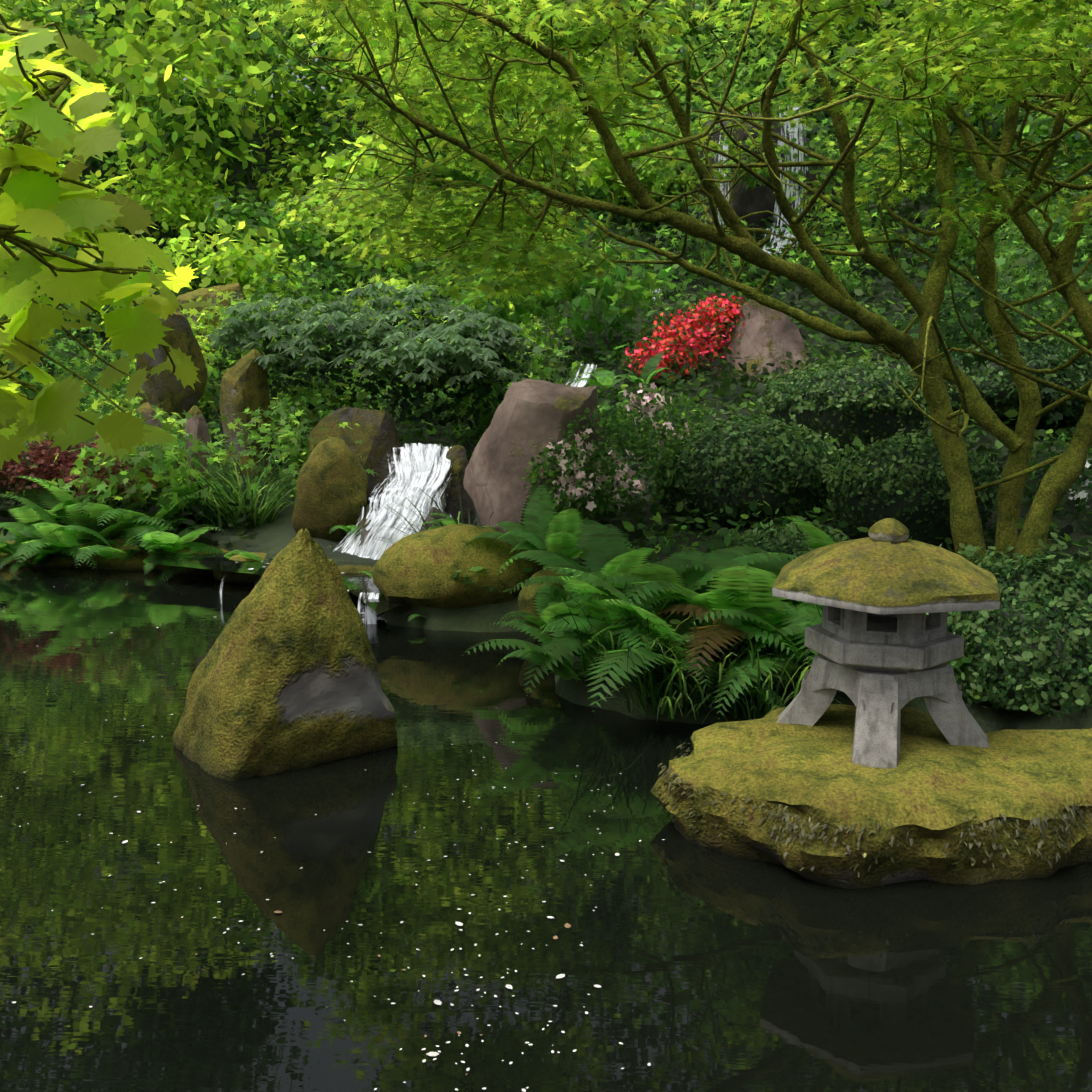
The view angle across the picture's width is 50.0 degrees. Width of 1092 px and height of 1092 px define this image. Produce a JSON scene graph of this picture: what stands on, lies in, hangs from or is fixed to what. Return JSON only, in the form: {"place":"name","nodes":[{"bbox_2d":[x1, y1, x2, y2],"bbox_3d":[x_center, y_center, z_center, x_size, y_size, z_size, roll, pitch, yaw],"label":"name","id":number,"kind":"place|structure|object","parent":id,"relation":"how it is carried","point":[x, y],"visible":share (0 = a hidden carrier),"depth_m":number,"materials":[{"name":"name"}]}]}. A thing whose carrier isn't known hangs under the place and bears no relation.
{"place":"outdoors","nodes":[
{"label":"outdoors","id":0,"kind":"place"},
{"bbox_2d":[142,552,406,613],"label":"pond water","id":1,"kind":"structure","parent":0,"point":[354,583],"depth_m":8.87,"materials":[{"name":"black liquid"}]},
{"bbox_2d":[0,565,1091,1091],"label":"pond water","id":2,"kind":"structure","parent":0,"point":[708,969],"depth_m":3.52,"materials":[{"name":"black liquid"}]},
{"bbox_2d":[173,528,397,780],"bbox_3d":[-1.175,0.592,5.138,0.882,1.376,0.797,-6,10,-33],"label":"mossy rock","id":3,"kind":"object","parent":2,"relation":"in","point":[285,676],"visible":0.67,"depth_m":4.84,"materials":[{"name":"green stone"}]},
{"bbox_2d":[1,561,664,1091],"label":"floating petals","id":4,"kind":"object","parent":2,"relation":"on","point":[567,925],"visible":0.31,"depth_m":3.33,"materials":[{"name":"white plant"}]},
{"bbox_2d":[219,105,808,623],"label":"waterfalls","id":5,"kind":"object","parent":2,"relation":"on","point":[415,467],"visible":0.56,"depth_m":9.46,"materials":[{"name":"white liquid"}]},
{"bbox_2d":[650,704,1091,888],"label":"mossy rock","id":6,"kind":"object","parent":2,"relation":"in","point":[814,803],"visible":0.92,"depth_m":3.90,"materials":[{"name":"green stone"}]},
{"bbox_2d":[772,518,999,768],"bbox_3d":[1.255,0.304,4.355,0.864,0.821,0.854,0,9,2],"label":"stone lantern","id":7,"kind":"object","parent":6,"relation":"on","point":[882,644],"visible":0.98,"depth_m":4.16,"materials":[{"name":"stone"}]},
{"bbox_2d":[0,52,1091,732],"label":"ground","id":8,"kind":"structure","parent":0,"point":[274,538],"depth_m":10.00,"materials":[{"name":"soil"}]},
{"bbox_2d":[0,13,215,469],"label":"vine maple","id":9,"kind":"object","parent":8,"relation":"on","point":[46,208],"visible":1,"depth_m":2.60,"materials":[{"name":"green plant"}]},
{"bbox_2d":[0,109,841,641],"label":"garden stones","id":10,"kind":"object","parent":8,"relation":"on","point":[336,485],"visible":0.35,"depth_m":9.58,"materials":[{"name":"stone"}]},
{"bbox_2d":[0,352,854,721],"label":"ferns","id":11,"kind":"object","parent":8,"relation":"on","point":[738,606],"visible":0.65,"depth_m":6.07,"materials":[{"name":"green plant"}]},
{"bbox_2d":[0,0,1091,523],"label":"hillside foliage","id":12,"kind":"object","parent":8,"relation":"on","point":[208,48],"depth_m":18.50,"materials":[{"name":"green plant"}]},
{"bbox_2d":[0,0,1091,568],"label":"maple tree","id":13,"kind":"object","parent":8,"relation":"on","point":[1016,50],"visible":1,"depth_m":5.89,"materials":[{"name":"green plant"}]},
{"bbox_2d":[0,214,1091,519],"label":"flowering shrub","id":14,"kind":"object","parent":8,"relation":"on","point":[468,346],"visible":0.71,"depth_m":11.55,"materials":[{"name":"green plant"}]},
{"bbox_2d":[0,62,1091,711],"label":"ground cover plant","id":15,"kind":"object","parent":8,"relation":"on","point":[664,542],"visible":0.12,"depth_m":12.27,"materials":[{"name":"green plant"}]},
{"bbox_2d":[646,328,1091,718],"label":"azalea shrub","id":16,"kind":"object","parent":8,"relation":"on","point":[1040,619],"visible":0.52,"depth_m":7.36,"materials":[{"name":"green plant"}]}
]}

